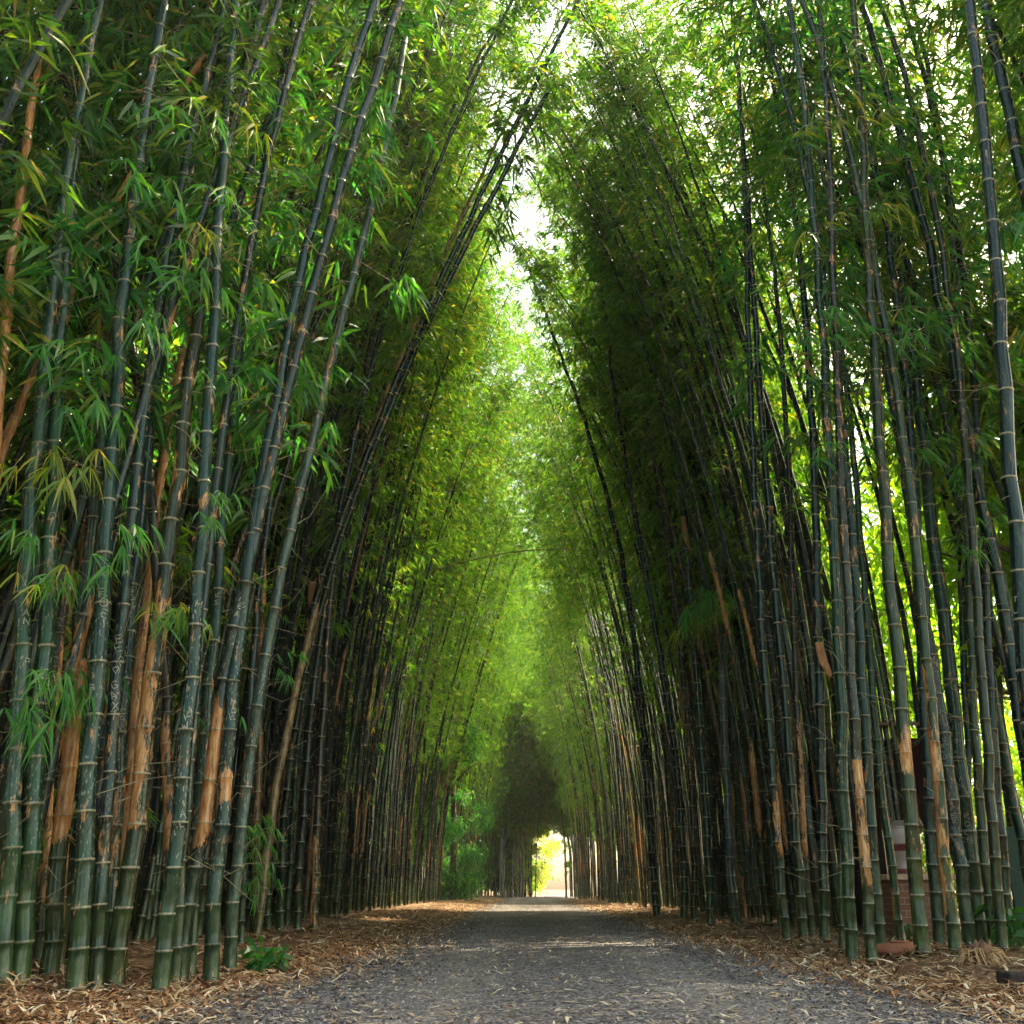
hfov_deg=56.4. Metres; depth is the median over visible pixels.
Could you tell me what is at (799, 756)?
bamboo stalk
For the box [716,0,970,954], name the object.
bamboo stalk
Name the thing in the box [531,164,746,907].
bamboo stalk
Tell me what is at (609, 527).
bamboo stalk
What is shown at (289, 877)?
bamboo stalk
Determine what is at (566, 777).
bamboo stalk
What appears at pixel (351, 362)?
bamboo stalk
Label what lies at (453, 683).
bamboo stalk
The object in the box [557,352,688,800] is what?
bamboo stalk
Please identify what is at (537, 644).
bamboo stalk
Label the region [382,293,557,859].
bamboo stalk
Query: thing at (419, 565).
bamboo stalk
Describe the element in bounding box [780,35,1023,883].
bamboo stalk
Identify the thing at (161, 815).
bamboo stalk
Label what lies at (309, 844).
bamboo stalk
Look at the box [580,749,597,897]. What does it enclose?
bamboo stalk
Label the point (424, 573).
bamboo stalk
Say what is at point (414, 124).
bamboo stalk
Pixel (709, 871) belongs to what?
bamboo stalk
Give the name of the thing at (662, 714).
bamboo stalk
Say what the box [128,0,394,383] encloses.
bamboo stalk
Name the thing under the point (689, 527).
bamboo stalk
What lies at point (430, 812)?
bamboo stalk
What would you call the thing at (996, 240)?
bamboo stalk
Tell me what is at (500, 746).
bamboo stalk
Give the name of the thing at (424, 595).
bamboo stalk
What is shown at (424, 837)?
bamboo stalk
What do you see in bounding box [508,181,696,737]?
bamboo stalk
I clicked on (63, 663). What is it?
bamboo stalk
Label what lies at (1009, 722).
broadleaf tree
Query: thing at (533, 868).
bamboo stalk
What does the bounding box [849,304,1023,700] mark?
broadleaf tree
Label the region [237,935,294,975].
weed
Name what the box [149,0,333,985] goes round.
bamboo stalk
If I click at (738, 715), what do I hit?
bamboo stalk
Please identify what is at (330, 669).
bamboo stalk
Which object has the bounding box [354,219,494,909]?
bamboo stalk
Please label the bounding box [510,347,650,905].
bamboo stalk
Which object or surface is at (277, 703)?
bamboo stalk
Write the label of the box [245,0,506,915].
bamboo stalk
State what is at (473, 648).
bamboo stalk
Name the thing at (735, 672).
bamboo stalk
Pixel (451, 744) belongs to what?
bamboo stalk
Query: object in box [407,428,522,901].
bamboo stalk
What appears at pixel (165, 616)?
bamboo stalk
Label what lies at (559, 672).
bamboo stalk
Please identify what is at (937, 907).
bamboo stalk
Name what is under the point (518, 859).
bamboo stalk
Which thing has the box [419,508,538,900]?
bamboo stalk
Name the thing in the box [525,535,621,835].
bamboo stalk
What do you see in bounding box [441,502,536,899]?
bamboo stalk
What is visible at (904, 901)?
brick pedestal
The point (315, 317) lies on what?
bamboo stalk
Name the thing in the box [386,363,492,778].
bamboo stalk
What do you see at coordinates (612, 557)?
bamboo stalk
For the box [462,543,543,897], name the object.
bamboo stalk
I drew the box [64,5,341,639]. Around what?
bamboo stalk
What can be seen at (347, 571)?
bamboo stalk
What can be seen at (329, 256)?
bamboo stalk
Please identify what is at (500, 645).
bamboo stalk
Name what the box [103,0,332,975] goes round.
bamboo stalk
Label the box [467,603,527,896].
bamboo stalk
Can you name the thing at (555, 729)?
bamboo stalk
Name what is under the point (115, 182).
bamboo stalk
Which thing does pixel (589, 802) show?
bamboo stalk
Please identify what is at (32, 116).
bamboo stalk
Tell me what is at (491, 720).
bamboo stalk
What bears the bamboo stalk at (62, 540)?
on the ground
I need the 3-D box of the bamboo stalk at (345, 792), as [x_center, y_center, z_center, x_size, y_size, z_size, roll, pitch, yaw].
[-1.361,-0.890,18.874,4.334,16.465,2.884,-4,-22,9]
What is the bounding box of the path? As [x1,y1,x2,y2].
[117,895,1023,1023]
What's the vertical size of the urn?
0.594 m
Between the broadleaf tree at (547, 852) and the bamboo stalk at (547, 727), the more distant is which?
the broadleaf tree at (547, 852)
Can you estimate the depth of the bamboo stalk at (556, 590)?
32.04 m
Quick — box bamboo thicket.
[0,0,1023,944]
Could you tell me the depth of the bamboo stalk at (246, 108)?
10.92 m
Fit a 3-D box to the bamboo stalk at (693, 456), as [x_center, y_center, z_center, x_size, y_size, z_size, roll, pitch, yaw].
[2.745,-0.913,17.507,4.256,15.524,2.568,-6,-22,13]
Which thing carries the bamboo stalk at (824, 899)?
on the ground
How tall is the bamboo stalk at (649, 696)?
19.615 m
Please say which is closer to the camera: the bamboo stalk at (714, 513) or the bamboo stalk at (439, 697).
the bamboo stalk at (714, 513)
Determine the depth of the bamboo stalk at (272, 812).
13.50 m
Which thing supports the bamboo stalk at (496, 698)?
on the ground
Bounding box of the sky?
[7,0,1022,889]
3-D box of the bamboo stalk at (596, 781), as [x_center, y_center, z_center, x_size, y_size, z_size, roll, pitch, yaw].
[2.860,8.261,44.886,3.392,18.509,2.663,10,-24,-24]
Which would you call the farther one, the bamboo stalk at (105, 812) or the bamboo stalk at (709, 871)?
the bamboo stalk at (709, 871)
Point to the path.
(655, 1014)
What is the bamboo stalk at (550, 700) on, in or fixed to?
on the ground
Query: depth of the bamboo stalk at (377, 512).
18.19 m
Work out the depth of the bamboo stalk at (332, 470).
15.59 m
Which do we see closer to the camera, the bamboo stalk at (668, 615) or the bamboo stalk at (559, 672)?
the bamboo stalk at (668, 615)
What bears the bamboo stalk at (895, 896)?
on the ground
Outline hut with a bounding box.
[812,722,963,924]
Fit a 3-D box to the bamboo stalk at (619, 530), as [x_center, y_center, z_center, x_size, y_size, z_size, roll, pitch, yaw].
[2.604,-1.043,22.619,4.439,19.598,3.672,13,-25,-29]
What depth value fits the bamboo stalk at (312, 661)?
15.59 m
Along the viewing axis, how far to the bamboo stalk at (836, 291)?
8.90 m
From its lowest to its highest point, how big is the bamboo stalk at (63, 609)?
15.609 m
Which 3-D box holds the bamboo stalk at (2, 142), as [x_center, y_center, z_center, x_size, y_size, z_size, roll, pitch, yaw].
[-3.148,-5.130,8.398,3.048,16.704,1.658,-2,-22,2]
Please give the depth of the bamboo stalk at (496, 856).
60.10 m
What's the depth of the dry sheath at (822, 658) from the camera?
9.84 m
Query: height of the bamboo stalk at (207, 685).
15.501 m
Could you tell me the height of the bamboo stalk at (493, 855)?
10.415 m
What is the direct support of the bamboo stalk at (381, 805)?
on the ground
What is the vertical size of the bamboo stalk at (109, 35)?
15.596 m
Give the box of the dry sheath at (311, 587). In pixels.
[308,581,315,605]
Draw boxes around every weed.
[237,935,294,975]
[892,923,912,940]
[973,902,1023,951]
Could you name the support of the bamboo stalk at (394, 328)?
on the ground
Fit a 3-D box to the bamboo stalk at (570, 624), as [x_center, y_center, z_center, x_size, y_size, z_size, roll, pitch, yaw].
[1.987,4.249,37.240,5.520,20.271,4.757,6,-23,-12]
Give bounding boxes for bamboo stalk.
[0,0,56,148]
[0,0,161,987]
[0,0,189,987]
[0,0,243,806]
[0,0,283,440]
[0,0,303,868]
[0,1,207,516]
[0,1,306,691]
[0,5,287,781]
[0,6,93,837]
[1,3,60,169]
[3,0,217,881]
[8,0,217,967]
[13,0,225,994]
[25,0,225,981]
[32,6,300,957]
[33,10,259,968]
[42,0,302,841]
[47,0,334,993]
[57,0,277,971]
[61,9,276,681]
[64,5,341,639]
[65,0,379,965]
[69,32,324,850]
[74,116,177,562]
[75,0,332,991]
[81,0,301,996]
[93,1,386,877]
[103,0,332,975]
[125,5,319,378]
[126,0,456,770]
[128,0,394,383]
[131,0,490,944]
[141,1,462,943]
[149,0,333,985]
[149,1,428,942]
[156,0,343,978]
[165,0,437,986]
[181,0,483,985]
[186,0,447,875]
[188,34,431,973]
[191,2,383,510]
[198,0,507,937]
[199,0,448,945]
[208,24,366,934]
[214,7,434,682]
[232,0,619,933]
[240,0,523,698]
[245,0,489,933]
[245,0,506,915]
[250,52,584,932]
[252,0,622,937]
[260,4,488,853]
[260,86,487,830]
[265,0,555,931]
[272,27,533,886]
[274,27,483,648]
[275,0,566,931]
[277,138,473,812]
[279,0,455,431]
[284,0,500,930]
[290,198,495,912]
[291,148,482,924]
[297,64,466,783]
[302,92,523,921]
[308,220,502,914]
[309,175,473,829]
[319,145,483,916]
[331,496,362,634]
[333,132,546,917]
[333,149,475,719]
[333,153,560,908]
[335,236,564,910]
[336,222,536,876]
[349,226,495,913]
[353,287,497,668]
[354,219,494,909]
[360,331,487,902]
[363,178,533,723]
[368,323,536,911]
[369,336,505,905]
[370,263,513,726]
[372,494,484,905]
[373,244,528,908]
[373,276,506,762]
[374,222,510,756]
[377,610,424,891]
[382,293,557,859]
[383,334,529,861]
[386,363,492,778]
[388,393,534,904]
[392,303,533,906]
[400,392,529,822]
[400,434,504,794]
[401,392,540,894]
[402,457,555,903]
[406,466,521,803]
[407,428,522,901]
[407,491,497,784]
[408,372,534,838]
[412,464,539,902]
[415,425,531,901]
[419,472,540,901]
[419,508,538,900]
[419,595,481,890]
[423,396,539,902]
[427,520,532,843]
[427,531,540,899]
[428,459,519,887]
[433,512,521,900]
[434,518,529,901]
[436,530,526,900]
[438,540,530,900]
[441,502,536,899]
[442,507,533,892]
[444,568,521,898]
[445,596,540,870]
[446,542,538,898]
[452,582,523,788]
[452,583,520,816]
[456,539,537,846]
[456,559,520,817]
[457,573,535,851]
[458,564,520,877]
[458,609,521,868]
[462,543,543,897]
[465,591,520,845]
[465,597,534,864]
[466,568,520,868]
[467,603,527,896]
[468,630,530,895]
[469,636,529,871]
[469,775,496,895]
[470,597,535,896]
[474,563,529,895]
[474,707,518,895]
[475,590,532,896]
[476,604,523,896]
[476,615,545,880]
[477,767,499,895]
[480,249,668,757]
[480,764,510,872]
[485,4,772,925]
[485,310,690,898]
[486,7,794,687]
[486,724,542,896]
[487,734,525,897]
[489,755,516,895]
[490,260,660,908]
[490,734,513,897]
[494,406,647,903]
[495,321,643,906]
[496,454,620,901]
[497,296,641,906]
[500,385,644,878]
[501,409,636,904]
[503,439,622,900]
[503,547,583,898]
[505,536,610,900]
[506,447,614,902]
[506,451,651,906]
[507,401,622,869]
[507,563,596,898]
[507,728,528,896]
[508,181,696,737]
[508,321,674,907]
[508,471,603,900]
[509,458,631,763]
[509,511,589,898]
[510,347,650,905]
[511,579,591,898]
[512,538,606,894]
[512,562,605,894]
[512,587,590,897]
[513,565,610,793]
[513,627,583,884]
[514,147,722,786]
[515,369,637,902]
[515,489,612,902]
[515,619,578,897]
[515,630,583,850]
[516,97,745,920]
[516,424,624,854]
[516,589,585,887]
[516,825,545,896]
[517,542,617,896]
[518,254,660,917]
[519,349,656,907]
[520,511,597,898]
[520,612,582,833]
[521,581,616,846]
[521,624,587,875]
[522,643,575,897]
[523,719,555,896]
[524,392,627,904]
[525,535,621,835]
[525,539,599,866]
[526,421,631,903]
[526,553,592,899]
[526,582,579,898]
[527,491,606,838]
[527,542,581,898]
[528,468,647,811]
[528,543,606,893]
[528,614,585,864]
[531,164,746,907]
[533,545,604,897]
[533,558,600,897]
[533,693,574,897]
[534,68,796,928]
[536,550,605,898]
[536,590,633,848]
[537,111,762,923]
[537,231,689,908]
[537,627,585,866]
[542,241,701,913]
[542,391,643,781]
[542,511,634,900]
[543,136,766,625]
[544,173,702,820]
[549,106,757,919]
[554,183,734,828]
[554,284,676,694]
[556,78,816,843]
[557,145,773,881]
[557,273,660,563]
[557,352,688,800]
[558,6,814,916]
[558,163,763,919]
[559,673,607,899]
[561,20,777,569]
[564,275,671,631]
[564,388,664,905]
[566,205,699,691]
[566,217,719,920]
[567,0,835,768]
[567,197,697,919]
[570,0,835,930]
[571,125,751,919]
[572,52,780,927]
[576,0,834,927]
[579,195,718,917]
[579,197,743,599]
[580,1,772,504]
[580,612,636,846]
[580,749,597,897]
[584,77,811,610]
[587,37,833,831]
[593,0,816,820]
[611,476,705,886]
[616,189,751,632]
[642,3,737,925]
[668,109,771,924]
[669,0,903,819]
[677,0,833,940]
[683,3,807,942]
[694,0,868,942]
[697,546,753,917]
[700,0,917,940]
[705,0,853,936]
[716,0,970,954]
[736,695,743,842]
[737,0,912,943]
[737,0,996,945]
[741,0,921,953]
[745,0,946,963]
[760,0,947,964]
[765,2,967,948]
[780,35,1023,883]
[794,0,972,956]
[814,0,1023,789]
[823,0,1023,948]
[834,0,992,941]
[867,1,1012,862]
[877,0,1010,952]
[904,4,1023,944]
[933,0,1023,369]
[949,0,1023,742]
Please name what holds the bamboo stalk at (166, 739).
on the ground
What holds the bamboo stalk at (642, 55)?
on the ground
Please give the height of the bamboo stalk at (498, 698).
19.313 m
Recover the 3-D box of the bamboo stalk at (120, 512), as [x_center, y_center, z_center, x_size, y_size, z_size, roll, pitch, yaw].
[-2.207,-4.026,9.431,2.746,15.452,1.910,4,-22,-9]
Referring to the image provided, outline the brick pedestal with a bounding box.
[880,874,955,938]
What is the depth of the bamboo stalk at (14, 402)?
8.41 m
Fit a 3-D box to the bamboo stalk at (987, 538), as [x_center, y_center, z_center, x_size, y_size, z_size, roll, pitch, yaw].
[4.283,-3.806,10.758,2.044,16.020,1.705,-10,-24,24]
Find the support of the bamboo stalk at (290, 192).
on the ground
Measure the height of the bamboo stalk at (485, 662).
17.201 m
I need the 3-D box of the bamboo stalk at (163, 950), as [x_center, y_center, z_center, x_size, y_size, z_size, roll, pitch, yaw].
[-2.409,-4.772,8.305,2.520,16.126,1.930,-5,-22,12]
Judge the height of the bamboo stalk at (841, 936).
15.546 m
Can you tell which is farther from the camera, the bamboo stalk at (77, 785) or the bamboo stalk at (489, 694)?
the bamboo stalk at (489, 694)
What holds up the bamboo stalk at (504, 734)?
on the ground
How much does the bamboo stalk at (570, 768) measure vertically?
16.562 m
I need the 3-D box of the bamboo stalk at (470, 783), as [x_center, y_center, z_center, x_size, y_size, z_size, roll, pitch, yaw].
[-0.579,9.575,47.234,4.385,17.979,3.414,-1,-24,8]
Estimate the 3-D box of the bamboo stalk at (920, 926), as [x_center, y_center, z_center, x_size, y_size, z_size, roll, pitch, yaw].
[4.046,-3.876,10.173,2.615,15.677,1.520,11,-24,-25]
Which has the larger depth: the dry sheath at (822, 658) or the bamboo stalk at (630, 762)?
the bamboo stalk at (630, 762)
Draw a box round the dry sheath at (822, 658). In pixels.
[815,642,831,680]
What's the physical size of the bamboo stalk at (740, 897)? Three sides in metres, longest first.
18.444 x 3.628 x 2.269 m
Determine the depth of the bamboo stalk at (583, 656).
30.44 m
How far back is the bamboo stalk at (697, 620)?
14.89 m
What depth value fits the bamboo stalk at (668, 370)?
14.85 m
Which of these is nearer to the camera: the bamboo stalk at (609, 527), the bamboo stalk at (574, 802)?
the bamboo stalk at (609, 527)
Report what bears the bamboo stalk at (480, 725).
on the ground
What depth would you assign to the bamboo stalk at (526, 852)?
60.08 m
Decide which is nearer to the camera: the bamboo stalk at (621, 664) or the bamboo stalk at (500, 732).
the bamboo stalk at (621, 664)
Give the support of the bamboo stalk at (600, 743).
on the ground
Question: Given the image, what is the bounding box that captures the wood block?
[996,970,1023,987]
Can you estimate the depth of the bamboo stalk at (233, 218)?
8.29 m
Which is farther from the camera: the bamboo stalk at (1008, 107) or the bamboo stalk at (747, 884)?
the bamboo stalk at (747, 884)
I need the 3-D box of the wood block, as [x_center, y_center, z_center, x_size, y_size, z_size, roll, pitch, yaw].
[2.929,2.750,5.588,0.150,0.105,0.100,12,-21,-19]
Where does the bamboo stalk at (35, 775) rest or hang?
on the ground
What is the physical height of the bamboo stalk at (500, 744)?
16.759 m
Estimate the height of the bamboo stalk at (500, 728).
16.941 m
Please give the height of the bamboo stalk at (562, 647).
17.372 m
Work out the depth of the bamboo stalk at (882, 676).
13.99 m
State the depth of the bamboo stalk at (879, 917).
9.05 m
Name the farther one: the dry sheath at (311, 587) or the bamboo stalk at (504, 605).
the bamboo stalk at (504, 605)
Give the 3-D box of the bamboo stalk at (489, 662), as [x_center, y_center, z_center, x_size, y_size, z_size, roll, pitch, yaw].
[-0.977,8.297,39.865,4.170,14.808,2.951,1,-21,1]
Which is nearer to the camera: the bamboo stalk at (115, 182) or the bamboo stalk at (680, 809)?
the bamboo stalk at (115, 182)
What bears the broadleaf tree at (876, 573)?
on the ground
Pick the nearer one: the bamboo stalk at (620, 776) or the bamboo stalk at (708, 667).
the bamboo stalk at (708, 667)
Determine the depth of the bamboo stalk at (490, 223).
23.10 m
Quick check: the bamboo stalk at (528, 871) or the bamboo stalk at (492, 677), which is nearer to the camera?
the bamboo stalk at (492, 677)
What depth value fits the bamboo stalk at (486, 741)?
47.89 m
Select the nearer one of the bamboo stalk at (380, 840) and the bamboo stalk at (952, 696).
the bamboo stalk at (952, 696)
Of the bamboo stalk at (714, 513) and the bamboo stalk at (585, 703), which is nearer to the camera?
the bamboo stalk at (714, 513)
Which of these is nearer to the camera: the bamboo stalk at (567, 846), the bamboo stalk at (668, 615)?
the bamboo stalk at (668, 615)
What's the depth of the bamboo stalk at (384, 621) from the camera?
21.19 m
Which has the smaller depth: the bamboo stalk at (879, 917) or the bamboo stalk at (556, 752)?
the bamboo stalk at (879, 917)
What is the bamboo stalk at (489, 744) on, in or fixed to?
on the ground
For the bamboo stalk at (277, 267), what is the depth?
10.07 m
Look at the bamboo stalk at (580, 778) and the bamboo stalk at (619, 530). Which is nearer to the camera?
the bamboo stalk at (619, 530)
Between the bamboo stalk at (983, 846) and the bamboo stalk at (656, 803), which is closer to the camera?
the bamboo stalk at (983, 846)
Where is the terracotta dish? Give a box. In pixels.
[877,940,914,954]
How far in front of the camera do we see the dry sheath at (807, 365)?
11.12 m
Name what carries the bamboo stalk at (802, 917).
on the ground
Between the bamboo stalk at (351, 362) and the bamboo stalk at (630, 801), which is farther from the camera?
the bamboo stalk at (630, 801)
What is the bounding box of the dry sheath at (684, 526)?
[681,516,689,548]
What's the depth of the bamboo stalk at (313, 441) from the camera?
7.89 m
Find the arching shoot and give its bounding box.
[435,549,652,569]
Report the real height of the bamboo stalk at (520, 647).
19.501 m
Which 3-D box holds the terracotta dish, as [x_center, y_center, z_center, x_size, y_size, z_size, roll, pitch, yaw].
[3.010,3.368,7.389,0.450,0.084,0.450,0,-22,1]
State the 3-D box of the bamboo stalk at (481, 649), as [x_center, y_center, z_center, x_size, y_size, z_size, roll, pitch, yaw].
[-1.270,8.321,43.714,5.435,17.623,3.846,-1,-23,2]
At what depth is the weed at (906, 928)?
9.53 m
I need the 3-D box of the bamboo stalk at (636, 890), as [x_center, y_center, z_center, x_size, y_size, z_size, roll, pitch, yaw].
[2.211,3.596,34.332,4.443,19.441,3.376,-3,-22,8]
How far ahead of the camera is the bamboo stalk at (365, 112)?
7.41 m
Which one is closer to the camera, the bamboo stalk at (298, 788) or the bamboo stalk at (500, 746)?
the bamboo stalk at (298, 788)
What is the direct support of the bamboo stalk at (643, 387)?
on the ground
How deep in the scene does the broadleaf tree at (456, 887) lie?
40.04 m
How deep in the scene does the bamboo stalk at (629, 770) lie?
38.14 m
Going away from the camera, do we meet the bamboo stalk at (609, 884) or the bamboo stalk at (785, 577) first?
the bamboo stalk at (785, 577)
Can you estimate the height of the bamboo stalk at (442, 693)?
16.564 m
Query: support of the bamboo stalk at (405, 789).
on the ground
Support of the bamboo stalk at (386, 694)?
on the ground
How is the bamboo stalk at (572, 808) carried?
on the ground
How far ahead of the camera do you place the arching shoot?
23.24 m
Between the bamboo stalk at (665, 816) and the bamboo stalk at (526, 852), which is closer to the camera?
the bamboo stalk at (665, 816)
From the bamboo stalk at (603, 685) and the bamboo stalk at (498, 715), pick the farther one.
the bamboo stalk at (498, 715)
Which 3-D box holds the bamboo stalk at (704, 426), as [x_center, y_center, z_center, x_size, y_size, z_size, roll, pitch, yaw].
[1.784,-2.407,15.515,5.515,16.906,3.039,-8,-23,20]
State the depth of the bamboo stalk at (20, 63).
8.04 m
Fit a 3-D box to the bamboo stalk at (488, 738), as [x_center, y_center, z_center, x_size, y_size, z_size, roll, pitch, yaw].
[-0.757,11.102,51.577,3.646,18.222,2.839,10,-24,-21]
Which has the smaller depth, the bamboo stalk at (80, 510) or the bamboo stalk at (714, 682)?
the bamboo stalk at (80, 510)
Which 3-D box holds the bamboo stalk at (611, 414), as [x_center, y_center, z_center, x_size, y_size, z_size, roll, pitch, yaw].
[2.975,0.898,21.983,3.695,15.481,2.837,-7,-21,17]
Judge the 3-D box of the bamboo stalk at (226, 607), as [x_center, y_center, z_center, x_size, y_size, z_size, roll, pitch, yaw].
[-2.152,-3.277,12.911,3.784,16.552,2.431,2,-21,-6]
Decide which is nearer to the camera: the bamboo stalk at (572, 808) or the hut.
the hut
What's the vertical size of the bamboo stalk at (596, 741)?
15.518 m
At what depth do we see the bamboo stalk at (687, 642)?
20.17 m
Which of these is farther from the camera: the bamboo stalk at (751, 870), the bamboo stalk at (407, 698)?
the bamboo stalk at (407, 698)
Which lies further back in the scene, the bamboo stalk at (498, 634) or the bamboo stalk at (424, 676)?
the bamboo stalk at (498, 634)
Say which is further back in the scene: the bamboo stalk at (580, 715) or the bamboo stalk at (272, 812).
the bamboo stalk at (580, 715)
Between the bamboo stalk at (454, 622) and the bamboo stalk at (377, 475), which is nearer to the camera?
the bamboo stalk at (377, 475)
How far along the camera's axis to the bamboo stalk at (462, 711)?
40.66 m
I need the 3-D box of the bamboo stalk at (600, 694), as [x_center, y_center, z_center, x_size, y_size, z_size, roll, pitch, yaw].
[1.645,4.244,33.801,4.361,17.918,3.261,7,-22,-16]
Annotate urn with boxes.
[881,817,924,873]
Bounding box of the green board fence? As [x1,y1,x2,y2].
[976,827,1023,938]
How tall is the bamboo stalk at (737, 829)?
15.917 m
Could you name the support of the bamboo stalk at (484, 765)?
on the ground
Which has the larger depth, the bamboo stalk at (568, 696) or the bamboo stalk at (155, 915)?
the bamboo stalk at (568, 696)
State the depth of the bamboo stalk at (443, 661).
37.19 m
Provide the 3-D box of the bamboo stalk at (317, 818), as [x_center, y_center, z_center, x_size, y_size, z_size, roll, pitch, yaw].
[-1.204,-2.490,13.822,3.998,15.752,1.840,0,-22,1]
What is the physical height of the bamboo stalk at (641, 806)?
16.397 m
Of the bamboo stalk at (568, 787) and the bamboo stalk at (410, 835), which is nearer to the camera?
the bamboo stalk at (410, 835)
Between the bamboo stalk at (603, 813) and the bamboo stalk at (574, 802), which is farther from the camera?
the bamboo stalk at (574, 802)
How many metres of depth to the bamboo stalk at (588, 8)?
14.51 m
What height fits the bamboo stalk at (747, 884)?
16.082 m
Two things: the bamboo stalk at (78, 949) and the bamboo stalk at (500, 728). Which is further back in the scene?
the bamboo stalk at (500, 728)
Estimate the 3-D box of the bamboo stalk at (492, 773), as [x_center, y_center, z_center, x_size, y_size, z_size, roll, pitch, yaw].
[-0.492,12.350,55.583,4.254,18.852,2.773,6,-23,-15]
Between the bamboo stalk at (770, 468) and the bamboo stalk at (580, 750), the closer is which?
the bamboo stalk at (770, 468)
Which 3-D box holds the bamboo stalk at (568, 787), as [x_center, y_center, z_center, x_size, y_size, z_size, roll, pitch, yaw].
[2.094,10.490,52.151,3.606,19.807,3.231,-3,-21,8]
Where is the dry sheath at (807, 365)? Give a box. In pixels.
[804,358,815,376]
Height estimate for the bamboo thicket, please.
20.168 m
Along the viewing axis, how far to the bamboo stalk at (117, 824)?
6.43 m
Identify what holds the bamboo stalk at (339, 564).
on the ground
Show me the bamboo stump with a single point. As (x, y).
(981, 949)
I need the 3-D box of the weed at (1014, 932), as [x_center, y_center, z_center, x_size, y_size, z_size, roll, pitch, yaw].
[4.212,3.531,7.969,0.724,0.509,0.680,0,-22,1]
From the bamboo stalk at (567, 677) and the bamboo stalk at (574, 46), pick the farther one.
the bamboo stalk at (567, 677)
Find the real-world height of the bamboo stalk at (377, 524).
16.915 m
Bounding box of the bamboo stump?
[958,938,1011,965]
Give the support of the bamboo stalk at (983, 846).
on the ground
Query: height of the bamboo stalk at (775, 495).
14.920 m
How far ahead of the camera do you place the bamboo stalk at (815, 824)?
15.43 m
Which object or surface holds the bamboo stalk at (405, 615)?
on the ground
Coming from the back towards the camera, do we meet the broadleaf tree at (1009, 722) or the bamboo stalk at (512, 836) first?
the bamboo stalk at (512, 836)
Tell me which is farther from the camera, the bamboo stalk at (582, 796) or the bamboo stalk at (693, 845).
the bamboo stalk at (582, 796)
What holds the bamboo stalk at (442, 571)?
on the ground
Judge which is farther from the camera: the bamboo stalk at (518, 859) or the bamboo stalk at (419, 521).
the bamboo stalk at (518, 859)
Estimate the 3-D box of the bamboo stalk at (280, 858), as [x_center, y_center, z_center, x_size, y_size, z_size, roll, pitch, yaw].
[-1.010,-0.831,12.351,4.185,11.614,1.790,-9,-23,23]
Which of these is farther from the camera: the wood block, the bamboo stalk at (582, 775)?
the bamboo stalk at (582, 775)
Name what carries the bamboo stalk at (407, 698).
on the ground
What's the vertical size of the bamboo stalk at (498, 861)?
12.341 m
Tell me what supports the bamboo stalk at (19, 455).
on the ground
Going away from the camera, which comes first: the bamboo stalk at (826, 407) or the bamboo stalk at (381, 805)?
the bamboo stalk at (826, 407)
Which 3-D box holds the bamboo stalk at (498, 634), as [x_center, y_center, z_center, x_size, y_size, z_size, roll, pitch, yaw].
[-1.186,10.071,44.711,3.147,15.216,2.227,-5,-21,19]
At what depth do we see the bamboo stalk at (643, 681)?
26.63 m
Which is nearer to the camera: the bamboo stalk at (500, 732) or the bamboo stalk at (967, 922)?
the bamboo stalk at (967, 922)
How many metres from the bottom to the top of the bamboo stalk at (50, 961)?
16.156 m
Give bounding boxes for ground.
[0,890,1023,1023]
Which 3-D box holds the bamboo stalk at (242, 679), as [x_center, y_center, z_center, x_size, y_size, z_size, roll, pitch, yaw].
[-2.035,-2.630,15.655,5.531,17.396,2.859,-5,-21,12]
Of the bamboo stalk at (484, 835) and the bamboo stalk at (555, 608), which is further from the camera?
the bamboo stalk at (484, 835)
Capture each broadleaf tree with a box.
[412,689,499,900]
[532,829,563,894]
[797,432,1023,822]
[848,565,1023,899]
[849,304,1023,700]
[861,273,1023,692]
[907,603,1023,820]
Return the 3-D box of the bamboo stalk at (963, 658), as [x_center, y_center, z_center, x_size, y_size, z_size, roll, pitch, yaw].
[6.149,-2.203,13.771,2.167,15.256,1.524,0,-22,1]
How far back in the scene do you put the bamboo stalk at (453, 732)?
38.35 m
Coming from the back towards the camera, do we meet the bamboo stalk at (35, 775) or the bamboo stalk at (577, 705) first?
the bamboo stalk at (577, 705)
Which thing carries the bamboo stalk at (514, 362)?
on the ground
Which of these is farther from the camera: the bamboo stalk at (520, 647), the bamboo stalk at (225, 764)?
the bamboo stalk at (520, 647)
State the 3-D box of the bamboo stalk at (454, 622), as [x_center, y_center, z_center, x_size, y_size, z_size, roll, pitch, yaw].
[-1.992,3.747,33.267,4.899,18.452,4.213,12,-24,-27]
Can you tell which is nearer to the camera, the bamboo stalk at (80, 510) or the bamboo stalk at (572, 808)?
the bamboo stalk at (80, 510)
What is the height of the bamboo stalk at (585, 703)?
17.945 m
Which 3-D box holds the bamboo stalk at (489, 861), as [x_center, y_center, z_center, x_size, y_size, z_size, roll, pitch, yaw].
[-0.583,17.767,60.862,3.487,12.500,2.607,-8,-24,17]
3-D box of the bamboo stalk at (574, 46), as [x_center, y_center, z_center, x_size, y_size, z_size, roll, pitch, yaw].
[2.908,-2.167,15.957,4.268,16.758,2.838,-1,-20,2]
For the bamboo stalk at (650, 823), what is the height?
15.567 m

